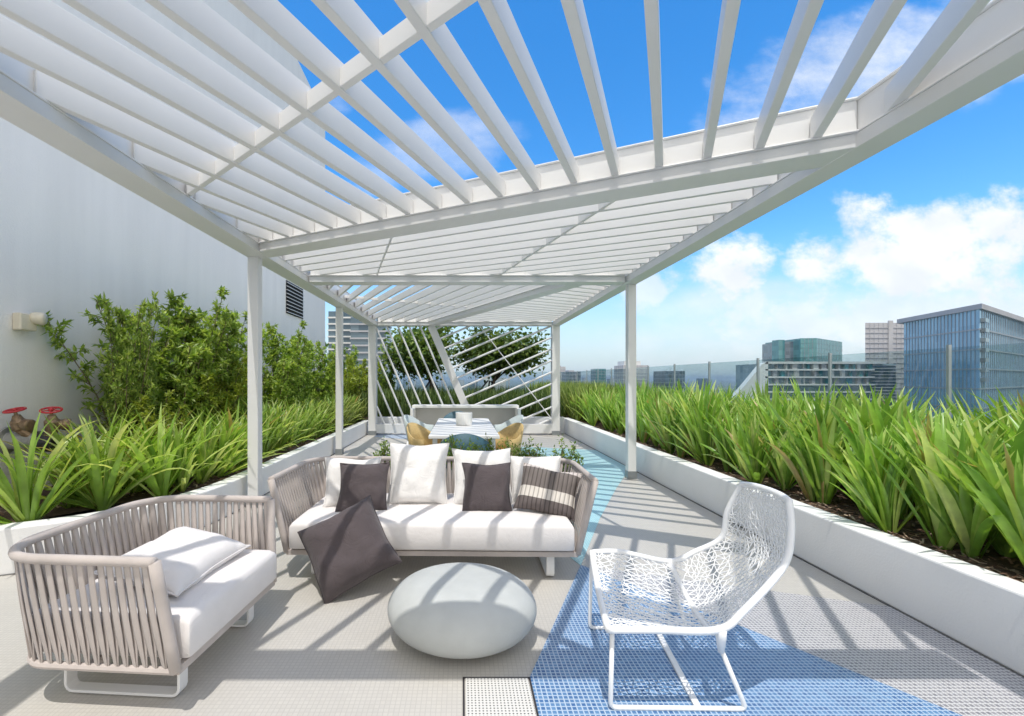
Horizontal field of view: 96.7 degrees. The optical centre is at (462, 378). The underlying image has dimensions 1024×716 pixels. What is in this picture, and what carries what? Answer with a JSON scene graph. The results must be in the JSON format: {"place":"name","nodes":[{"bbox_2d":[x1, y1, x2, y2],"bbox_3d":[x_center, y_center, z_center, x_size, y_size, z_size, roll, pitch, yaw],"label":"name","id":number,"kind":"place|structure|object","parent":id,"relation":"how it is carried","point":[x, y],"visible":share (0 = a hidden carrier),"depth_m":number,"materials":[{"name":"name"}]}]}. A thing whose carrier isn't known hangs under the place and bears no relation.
{"place":"outdoors","nodes":[
{"label":"outdoors","id":0,"kind":"place"},
{"bbox_2d":[0,419,886,715],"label":"terrace floor","id":1,"kind":"structure","parent":0,"point":[296,647],"depth_m":2.48,"materials":[{"name":"beige tile"}]},
{"bbox_2d":[8,495,276,696],"bbox_3d":[-1.595,1.092,2.389,0.881,0.704,1.025,0,0,4],"label":"armchair","id":2,"kind":"object","parent":1,"relation":"on","point":[100,618],"visible":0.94,"depth_m":2.03,"materials":[{"name":"fabric"}]},
{"bbox_2d":[94,526,250,596],"bbox_3d":[-1.499,0.952,2.403,0.452,0.171,0.612,12,2,5],"label":"cushion","id":3,"kind":"object","parent":2,"relation":"on","point":[188,557],"visible":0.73,"depth_m":2.33,"materials":[{"name":"fabric"}]},
{"bbox_2d":[0,0,324,490],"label":"building wall","id":4,"kind":"structure","parent":1,"relation":"on","point":[76,236],"depth_m":5.38,"materials":[{"name":"white paint"}]},
{"bbox_2d":[13,312,47,330],"bbox_3d":[-4.306,-0.577,4.540,0.183,0.194,0.241,0,0,0],"label":"wall lamp","id":5,"kind":"object","parent":4,"relation":"attached to","point":[26,321],"visible":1,"depth_m":4.50,"materials":[{"name":"beige plastic"}]},
{"bbox_2d":[0,406,70,453],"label":"hose connection","id":6,"kind":"object","parent":4,"relation":"attached to","point":[21,427],"visible":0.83,"depth_m":4.30,"materials":[{"name":"metal"}]},
{"bbox_2d":[0,420,367,575],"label":"planter","id":7,"kind":"object","parent":1,"relation":"on","point":[11,534],"visible":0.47,"depth_m":4.74,"materials":[{"name":"concrete"}]},
{"bbox_2d":[297,494,401,603],"bbox_3d":[-0.779,1.157,3.121,0.554,0.538,0.295,-25,-29,-18],"label":"cushion","id":8,"kind":"object","parent":1,"relation":"on","point":[349,548],"visible":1,"depth_m":3.01,"materials":[{"name":"grey fabric"}]},
{"bbox_2d":[407,423,441,445],"bbox_3d":[-0.522,1.036,6.312,0.483,0.832,0.560,0,0,28],"label":"tub chair","id":9,"kind":"object","parent":1,"relation":"on","point":[418,434],"visible":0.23,"depth_m":6.47,"materials":[{"name":"yellow fabric"}]},
{"bbox_2d":[267,456,598,575],"bbox_3d":[-0.210,1.079,3.695,2.404,0.729,0.991,0,0,1],"label":"sofa","id":10,"kind":"object","parent":1,"relation":"on","point":[450,528],"visible":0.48,"depth_m":3.25,"materials":[{"name":"fabric"}]},
{"bbox_2d":[323,456,381,506],"bbox_3d":[-0.900,0.850,3.740,0.477,0.441,0.167,3,-29,-14],"label":"cushion","id":11,"kind":"object","parent":10,"relation":"on","point":[333,480],"visible":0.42,"depth_m":3.67,"materials":[{"name":"white fabric"}]},
{"bbox_2d":[335,462,389,511],"bbox_3d":[-0.777,0.848,3.557,0.401,0.395,0.125,2,-24,-6],"label":"cushion","id":12,"kind":"object","parent":10,"relation":"on","point":[359,482],"visible":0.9,"depth_m":3.52,"materials":[{"name":"grey fabric"}]},
{"bbox_2d":[387,442,448,503],"bbox_3d":[-0.361,0.788,3.757,0.510,0.533,0.221,0,-20,0],"label":"cushion","id":13,"kind":"object","parent":10,"relation":"on","point":[417,475],"visible":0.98,"depth_m":3.67,"materials":[{"name":"white fabric"}]},
{"bbox_2d":[451,448,513,503],"bbox_3d":[0.168,0.813,3.775,0.512,0.489,0.219,0,-24,-2],"label":"cushion","id":14,"kind":"object","parent":10,"relation":"on","point":[501,456],"visible":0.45,"depth_m":3.74,"materials":[{"name":"white fabric"}]},
{"bbox_2d":[462,462,511,510],"bbox_3d":[0.193,0.850,3.549,0.399,0.396,0.123,0,-22,2],"label":"cushion","id":15,"kind":"object","parent":10,"relation":"on","point":[487,488],"visible":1,"depth_m":3.50,"materials":[{"name":"grey fabric"}]},
{"bbox_2d":[510,456,560,501],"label":"cushion","id":16,"kind":"object","parent":10,"relation":"on","point":[551,463],"visible":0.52,"depth_m":3.80,"materials":[{"name":"white fabric"}]},
{"bbox_2d":[513,463,582,521],"bbox_3d":[0.666,0.867,3.503,0.473,0.388,0.167,9,-27,16],"label":"cushion","id":17,"kind":"object","parent":10,"relation":"on","point":[544,490],"visible":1,"depth_m":3.44,"materials":[{"name":"fabric"}]},
{"bbox_2d":[387,562,536,658],"bbox_3d":[0.000,1.282,2.560,0.836,0.336,0.740,0,0,0],"label":"pouf","id":18,"kind":"object","parent":1,"relation":"on","point":[461,610],"visible":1,"depth_m":2.32,"materials":[{"name":"concrete"}]},
{"bbox_2d":[428,418,499,449],"bbox_3d":[0.025,1.080,6.900,0.890,0.740,2.500,0,0,0],"label":"dining table","id":19,"kind":"object","parent":1,"relation":"on","point":[443,428],"visible":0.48,"depth_m":6.34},
{"bbox_2d":[440,433,489,475],"bbox_3d":[0.030,1.036,5.392,0.622,0.832,0.536,0,0,0],"label":"tub chair","id":20,"kind":"object","parent":1,"relation":"on","point":[464,438],"visible":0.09,"depth_m":5.15,"materials":[{"name":"blue fabric"}]},
{"bbox_2d":[410,404,520,441],"bbox_3d":[0.070,0.998,9.313,2.200,0.905,0.626,0,0,0],"label":"bench","id":21,"kind":"object","parent":1,"relation":"on","point":[432,414],"visible":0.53,"depth_m":9.57,"materials":[{"name":"concrete"}]},
{"bbox_2d":[377,417,563,432],"bbox_3d":[0.130,1.235,12.135,5.194,0.430,0.170,0,0,0],"label":"planter","id":22,"kind":"object","parent":1,"relation":"on","point":[530,420],"visible":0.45,"depth_m":12.05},
{"bbox_2d":[463,677,538,715],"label":"floor grate","id":23,"kind":"object","parent":1,"relation":"on","point":[498,696],"visible":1,"depth_m":2.05,"materials":[{"name":"metal"}]},
{"bbox_2d":[0,0,1023,507],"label":"pergola","id":24,"kind":"object","parent":1,"relation":"on","point":[564,238],"visible":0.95,"depth_m":2.99,"materials":[{"name":"metal"}]},
{"bbox_2d":[564,418,1023,677],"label":"planter","id":25,"kind":"object","parent":1,"relation":"on","point":[978,610],"visible":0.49,"depth_m":2.92,"materials":[{"name":"concrete"}]},
{"bbox_2d":[0,414,1023,582],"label":"soil","id":26,"kind":"structure","parent":0,"point":[1003,563],"depth_m":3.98,"materials":[{"name":"soil"}]},
{"bbox_2d":[0,411,136,523],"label":"arching leaf plant","id":27,"kind":"object","parent":26,"relation":"in","point":[23,506],"visible":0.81,"depth_m":3.59,"materials":[{"name":"plant"}]},
{"bbox_2d":[3,415,139,495],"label":"arching leaf plant","id":28,"kind":"object","parent":26,"relation":"in","point":[56,435],"visible":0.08,"depth_m":4.21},
{"bbox_2d":[13,431,143,508],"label":"arching leaf plant","id":29,"kind":"object","parent":26,"relation":"in","point":[53,482],"visible":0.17,"depth_m":3.99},
{"bbox_2d":[7,406,172,486],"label":"arching leaf plant","id":30,"kind":"object","parent":26,"relation":"in","point":[100,447],"visible":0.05,"depth_m":4.53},
{"bbox_2d":[0,406,192,496],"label":"arching leaf plant","id":31,"kind":"object","parent":26,"relation":"in","point":[121,443],"visible":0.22,"depth_m":4.29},
{"bbox_2d":[6,405,206,510],"bbox_3d":[-3.255,0.698,4.107,1.625,0.937,1.236,-4,2,-13],"label":"arching leaf plant","id":32,"kind":"object","parent":26,"relation":"in","point":[98,490],"visible":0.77,"depth_m":3.97,"materials":[{"name":"plant"}]},
{"bbox_2d":[37,293,183,438],"bbox_3d":[-3.934,0.126,5.255,0.931,2.126,1.421,0,0,17],"label":"leafy shrub","id":33,"kind":"object","parent":26,"relation":"in","point":[162,362],"visible":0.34,"depth_m":5.07,"materials":[{"name":"green plant"}]},
{"bbox_2d":[95,290,164,439],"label":"leafy shrub","id":34,"kind":"object","parent":26,"relation":"in","point":[127,382],"visible":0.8,"depth_m":4.87,"materials":[{"name":"green plant"}]},
{"bbox_2d":[94,419,207,492],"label":"arching leaf plant","id":35,"kind":"object","parent":26,"relation":"in","point":[137,488],"visible":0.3,"depth_m":4.55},
{"bbox_2d":[120,389,190,452],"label":"leafy shrub","id":36,"kind":"object","parent":26,"relation":"in","point":[149,420],"visible":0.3,"depth_m":4.83,"materials":[{"name":"green plant"}]},
{"bbox_2d":[74,406,246,496],"bbox_3d":[-2.959,0.702,4.412,0.978,0.935,1.582,0,0,33],"label":"arching leaf plant","id":37,"kind":"object","parent":26,"relation":"in","point":[160,484],"visible":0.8,"depth_m":4.32,"materials":[{"name":"plant"}]},
{"bbox_2d":[123,422,227,491],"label":"arching leaf plant","id":38,"kind":"object","parent":26,"relation":"in","point":[182,479],"visible":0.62,"depth_m":4.55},
{"bbox_2d":[146,285,238,431],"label":"leafy shrub","id":39,"kind":"object","parent":26,"relation":"in","point":[196,358],"visible":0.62,"depth_m":5.96,"materials":[{"name":"green plant"}]},
{"bbox_2d":[164,416,244,483],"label":"arching leaf plant","id":40,"kind":"object","parent":26,"relation":"in","point":[205,453],"visible":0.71,"depth_m":4.93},
{"bbox_2d":[163,305,247,421],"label":"leafy shrub","id":41,"kind":"object","parent":26,"relation":"in","point":[229,356],"visible":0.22,"depth_m":6.42,"materials":[{"name":"green plant"}]},
{"bbox_2d":[179,356,247,434],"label":"leafy shrub","id":42,"kind":"object","parent":26,"relation":"in","point":[219,385],"visible":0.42,"depth_m":6.25,"materials":[{"name":"green plant"}]},
{"bbox_2d":[164,307,269,415],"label":"leafy shrub","id":43,"kind":"object","parent":26,"relation":"in","point":[242,345],"visible":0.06,"depth_m":7.37,"materials":[{"name":"green plant"}]},
{"bbox_2d":[185,401,275,470],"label":"arching leaf plant","id":44,"kind":"object","parent":26,"relation":"in","point":[228,423],"visible":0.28,"depth_m":5.64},
{"bbox_2d":[189,405,285,476],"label":"arching leaf plant","id":45,"kind":"object","parent":26,"relation":"in","point":[223,440],"visible":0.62,"depth_m":5.29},
{"bbox_2d":[233,398,306,458],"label":"arching leaf plant","id":46,"kind":"object","parent":26,"relation":"in","point":[266,446],"visible":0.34,"depth_m":6.64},
{"bbox_2d":[239,395,310,454],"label":"arching leaf plant","id":47,"kind":"object","parent":26,"relation":"in","point":[281,428],"visible":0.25,"depth_m":6.84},
{"bbox_2d":[262,320,312,413],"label":"leafy shrub","id":48,"kind":"object","parent":26,"relation":"in","point":[285,369],"visible":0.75,"depth_m":8.42,"materials":[{"name":"green plant"}]},
{"bbox_2d":[263,334,316,405],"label":"leafy shrub","id":49,"kind":"object","parent":26,"relation":"in","point":[307,378],"visible":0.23,"depth_m":9.52,"materials":[{"name":"green plant"}]},
{"bbox_2d":[262,398,319,450],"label":"arching leaf plant","id":50,"kind":"object","parent":26,"relation":"in","point":[282,441],"visible":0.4,"depth_m":7.14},
{"bbox_2d":[267,399,330,446],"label":"arching leaf plant","id":51,"kind":"object","parent":26,"relation":"in","point":[298,416],"visible":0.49,"depth_m":7.68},
{"bbox_2d":[279,340,335,404],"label":"leafy shrub","id":52,"kind":"object","parent":26,"relation":"in","point":[322,386],"visible":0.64,"depth_m":10.88,"materials":[{"name":"green plant"}]},
{"bbox_2d":[292,400,325,442],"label":"arching leaf plant","id":53,"kind":"object","parent":26,"relation":"in","point":[308,432],"visible":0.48,"depth_m":8.33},
{"bbox_2d":[298,402,345,438],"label":"arching leaf plant","id":54,"kind":"object","parent":26,"relation":"in","point":[318,428],"visible":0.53,"depth_m":8.75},
{"bbox_2d":[302,394,367,433],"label":"grass","id":55,"kind":"structure","parent":26,"relation":"on","point":[346,419],"depth_m":10.73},
{"bbox_2d":[320,355,362,400],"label":"leafy shrub","id":56,"kind":"object","parent":26,"relation":"in","point":[348,380],"visible":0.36,"depth_m":12.27,"materials":[{"name":"green plant"}]},
{"bbox_2d":[343,355,380,397],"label":"leafy shrub","id":57,"kind":"object","parent":26,"relation":"in","point":[363,375],"visible":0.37,"depth_m":13.73,"materials":[{"name":"green plant"}]},
{"bbox_2d":[377,364,396,392],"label":"leafy shrub","id":58,"kind":"object","parent":26,"relation":"in","point":[382,380],"visible":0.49,"depth_m":15.44,"materials":[{"name":"green plant"}]},
{"bbox_2d":[377,326,459,393],"bbox_3d":[-1.454,-0.606,15.179,3.422,3.380,3.003,0,0,43],"label":"round leaf tree","id":59,"kind":"object","parent":26,"relation":"in","point":[415,353],"visible":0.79,"depth_m":14.59,"materials":[{"name":"green plant"}]},
{"bbox_2d":[335,384,572,417],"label":"dark grass","id":60,"kind":"structure","parent":26,"relation":"on","point":[473,399],"depth_m":12.74,"materials":[{"name":"plant"}]},
{"bbox_2d":[450,326,550,393],"bbox_3d":[1.291,-0.522,15.705,4.106,3.231,3.260,0,0,0],"label":"round leaf tree","id":61,"kind":"object","parent":26,"relation":"in","point":[497,355],"visible":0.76,"depth_m":15.24,"materials":[{"name":"green plant"}]},
{"bbox_2d":[525,379,656,420],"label":"ornamental grass","id":62,"kind":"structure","parent":26,"relation":"in","point":[573,387],"depth_m":12.39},
{"bbox_2d":[592,396,620,431],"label":"strap leaf plant","id":63,"kind":"object","parent":26,"relation":"in","point":[610,426],"visible":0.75,"depth_m":9.41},
{"bbox_2d":[625,389,675,442],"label":"strap leaf plant","id":64,"kind":"object","parent":26,"relation":"in","point":[644,436],"visible":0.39,"depth_m":7.76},
{"bbox_2d":[638,394,675,449],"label":"strap leaf plant","id":65,"kind":"object","parent":26,"relation":"in","point":[656,407],"visible":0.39,"depth_m":6.97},
{"bbox_2d":[641,396,680,453],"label":"strap leaf plant","id":66,"kind":"object","parent":26,"relation":"in","point":[670,447],"visible":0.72,"depth_m":6.58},
{"bbox_2d":[660,389,721,457],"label":"strap leaf plant","id":67,"kind":"object","parent":26,"relation":"in","point":[681,453],"visible":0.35,"depth_m":6.31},
{"bbox_2d":[660,379,733,426],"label":"strap leaf plant","id":68,"kind":"object","parent":26,"relation":"in","point":[697,398],"visible":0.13,"depth_m":6.49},
{"bbox_2d":[647,395,751,465],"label":"strap leaf plant","id":69,"kind":"object","parent":26,"relation":"in","point":[701,436],"visible":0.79,"depth_m":5.72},
{"bbox_2d":[670,389,733,460],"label":"strap leaf plant","id":70,"kind":"object","parent":26,"relation":"in","point":[685,421],"visible":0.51,"depth_m":6.02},
{"bbox_2d":[708,414,744,471],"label":"strap leaf plant","id":71,"kind":"object","parent":26,"relation":"in","point":[723,453],"visible":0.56,"depth_m":5.32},
{"bbox_2d":[699,403,766,476],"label":"strap leaf plant","id":72,"kind":"object","parent":26,"relation":"in","point":[737,437],"visible":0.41,"depth_m":5.16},
{"bbox_2d":[702,411,787,483],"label":"strap leaf plant","id":73,"kind":"object","parent":26,"relation":"in","point":[755,470],"visible":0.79,"depth_m":4.58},
{"bbox_2d":[577,345,951,417],"bbox_3d":[5.000,0.375,9.900,0.032,1.450,19.528,0,0,0],"label":"glass railing","id":74,"kind":"object","parent":26,"relation":"on","point":[948,370],"visible":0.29,"depth_m":6.14,"materials":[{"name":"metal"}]},
{"bbox_2d":[735,396,797,477],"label":"strap leaf plant","id":75,"kind":"object","parent":26,"relation":"in","point":[771,469],"visible":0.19,"depth_m":5.01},
{"bbox_2d":[733,383,811,430],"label":"strap leaf plant","id":76,"kind":"object","parent":26,"relation":"in","point":[775,396],"visible":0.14,"depth_m":5.28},
{"bbox_2d":[737,395,812,465],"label":"strap leaf plant","id":77,"kind":"object","parent":26,"relation":"in","point":[770,424],"visible":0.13,"depth_m":4.83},
{"bbox_2d":[745,410,814,490],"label":"strap leaf plant","id":78,"kind":"object","parent":26,"relation":"in","point":[783,474],"visible":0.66,"depth_m":4.41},
{"bbox_2d":[756,409,850,501],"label":"strap leaf plant","id":79,"kind":"object","parent":26,"relation":"in","point":[799,475],"visible":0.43,"depth_m":4.07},
{"bbox_2d":[786,392,848,455],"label":"strap leaf plant","id":80,"kind":"object","parent":26,"relation":"in","point":[810,416],"visible":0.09,"depth_m":4.50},
{"bbox_2d":[772,406,871,504],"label":"strap leaf plant","id":81,"kind":"object","parent":26,"relation":"in","point":[819,466],"visible":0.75,"depth_m":3.97,"materials":[{"name":"plant"}]},
{"bbox_2d":[762,389,895,450],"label":"strap leaf plant","id":82,"kind":"object","parent":26,"relation":"in","point":[828,419],"visible":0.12,"depth_m":4.27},
{"bbox_2d":[794,405,901,522],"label":"strap leaf plant","id":83,"kind":"object","parent":26,"relation":"in","point":[862,454],"visible":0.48,"depth_m":3.44,"materials":[{"name":"plant"}]},
{"bbox_2d":[810,430,922,534],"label":"strap leaf plant","id":84,"kind":"object","parent":26,"relation":"in","point":[890,501],"visible":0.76,"depth_m":3.21,"materials":[{"name":"plant"}]},
{"bbox_2d":[798,383,942,441],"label":"strap leaf plant","id":85,"kind":"object","parent":26,"relation":"in","point":[855,402],"visible":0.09,"depth_m":4.17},
{"bbox_2d":[825,383,952,501],"bbox_3d":[3.667,0.571,3.817,1.201,1.092,0.770,0,0,-34],"label":"strap leaf plant","id":86,"kind":"object","parent":26,"relation":"in","point":[864,419],"visible":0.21,"depth_m":3.77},
{"bbox_2d":[811,382,1004,519],"bbox_3d":[3.480,0.559,3.522,1.279,1.076,0.811,0,-11,-4],"label":"strap leaf plant","id":87,"kind":"object","parent":26,"relation":"in","point":[877,427],"visible":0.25,"depth_m":3.56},
{"bbox_2d":[865,421,1014,558],"bbox_3d":[3.084,0.685,2.819,0.679,0.864,0.809,0,0,-11],"label":"strap leaf plant","id":88,"kind":"object","parent":26,"relation":"in","point":[971,526],"visible":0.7,"depth_m":2.76,"materials":[{"name":"plant"}]},
{"bbox_2d":[874,401,1016,529],"bbox_3d":[3.421,0.640,3.299,0.803,0.954,0.706,0,0,21],"label":"strap leaf plant","id":89,"kind":"object","parent":26,"relation":"in","point":[900,440],"visible":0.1,"depth_m":3.22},
{"bbox_2d":[873,411,1020,549],"bbox_3d":[3.114,0.666,2.934,0.737,0.896,0.645,0,0,-44],"label":"strap leaf plant","id":90,"kind":"object","parent":26,"relation":"in","point":[943,537],"visible":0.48,"depth_m":2.96,"materials":[{"name":"plant"}]},
{"bbox_2d":[905,414,1009,475],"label":"strap leaf plant","id":91,"kind":"object","parent":26,"relation":"in","point":[950,441],"visible":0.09,"depth_m":3.18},
{"bbox_2d":[915,396,1023,557],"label":"strap leaf plant","id":92,"kind":"object","parent":26,"relation":"in","point":[1001,545],"visible":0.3,"depth_m":2.76,"materials":[{"name":"plant"}]},
{"bbox_2d":[925,393,1023,451],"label":"strap leaf plant","id":93,"kind":"object","parent":26,"relation":"in","point":[1012,433],"visible":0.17,"depth_m":2.95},
{"bbox_2d":[943,436,1023,565],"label":"strap leaf plant","id":94,"kind":"object","parent":26,"relation":"in","point":[1005,500],"visible":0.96,"depth_m":2.47,"materials":[{"name":"plant"}]},
{"bbox_2d":[954,388,1014,452],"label":"strap leaf plant","id":95,"kind":"object","parent":26,"relation":"in","point":[1001,412],"visible":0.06,"depth_m":3.48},
{"bbox_2d":[965,386,1023,434],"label":"strap leaf plant","id":96,"kind":"object","parent":26,"relation":"in","point":[990,418],"visible":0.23,"depth_m":3.64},
{"bbox_2d":[395,380,735,395],"bbox_3d":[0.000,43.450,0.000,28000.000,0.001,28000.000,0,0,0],"label":"ground","id":97,"kind":"structure","parent":0,"point":[725,384],"depth_m":4220.96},
{"bbox_2d":[327,311,351,368],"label":"building","id":98,"kind":"structure","parent":97,"relation":"on","point":[331,324],"depth_m":150.00,"materials":[{"name":"white glass"}]},
{"bbox_2d":[350,317,391,391],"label":"building","id":99,"kind":"structure","parent":97,"relation":"on","point":[359,335],"depth_m":140.00,"materials":[{"name":"white glass"}]},
{"bbox_2d":[614,361,647,389],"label":"building","id":100,"kind":"structure","parent":97,"relation":"on","point":[620,372],"depth_m":430.00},
{"bbox_2d":[653,371,684,395],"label":"building","id":101,"kind":"structure","parent":97,"relation":"on","point":[662,378],"depth_m":400.00,"materials":[{"name":"blue glass"}]},
{"bbox_2d":[521,447,625,564],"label":"teal floor","id":102,"kind":"structure","parent":0,"point":[607,472],"depth_m":6.77,"materials":[{"name":"tile"}]},
{"bbox_2d":[488,423,523,455],"bbox_3d":[0.607,1.036,6.312,0.483,0.832,0.560,0,0,-28],"label":"tub chair","id":103,"kind":"object","parent":102,"relation":"on","point":[513,432],"visible":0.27,"depth_m":6.47,"materials":[{"name":"yellow fabric"}]},
{"bbox_2d":[278,0,1023,379],"label":"sky","id":104,"kind":"structure","parent":0,"point":[932,221],"materials":[{"name":"blue"}]},
{"bbox_2d":[530,565,962,715],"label":"blue floor","id":105,"kind":"structure","parent":0,"point":[569,675],"depth_m":2.19,"materials":[{"name":"tile"}]},
{"bbox_2d":[588,481,794,711],"bbox_3d":[1.086,0.993,2.271,0.959,0.904,0.746,0,0,0],"label":"lounge chair","id":106,"kind":"object","parent":105,"relation":"on","point":[754,597],"visible":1,"depth_m":2.27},
{"bbox_2d":[762,338,842,361],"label":"teal building","id":107,"kind":"structure","parent":0,"point":[807,350],"depth_m":390.33,"materials":[{"name":"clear glass"}]},
{"bbox_2d":[585,566,1023,715],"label":"mauve floor","id":108,"kind":"structure","parent":0,"point":[891,647],"depth_m":2.44,"materials":[{"name":"tile"}]},
{"bbox_2d":[732,362,900,411],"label":"apartment building","id":109,"kind":"structure","parent":0,"point":[855,376],"depth_m":221.75,"materials":[{"name":"grey glass"}]},
{"bbox_2d":[865,321,903,400],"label":"concrete building","id":110,"kind":"structure","parent":0,"point":[884,342],"depth_m":262.00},
{"bbox_2d":[897,303,1023,421],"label":"glass building","id":111,"kind":"structure","parent":0,"point":[986,342],"depth_m":166.12,"materials":[{"name":"glass"}]},
{"bbox_3d":[0.025,1.274,4.675,2.350,0.352,0.350,0,0,0],"label":"planter box","id":112,"kind":"object","parent":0,"visible":0},
{"bbox_2d":[543,435,583,471],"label":"shrub","id":113,"kind":"object","parent":112,"relation":"in","point":[572,451],"visible":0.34,"depth_m":4.67,"materials":[{"name":"green plant"}]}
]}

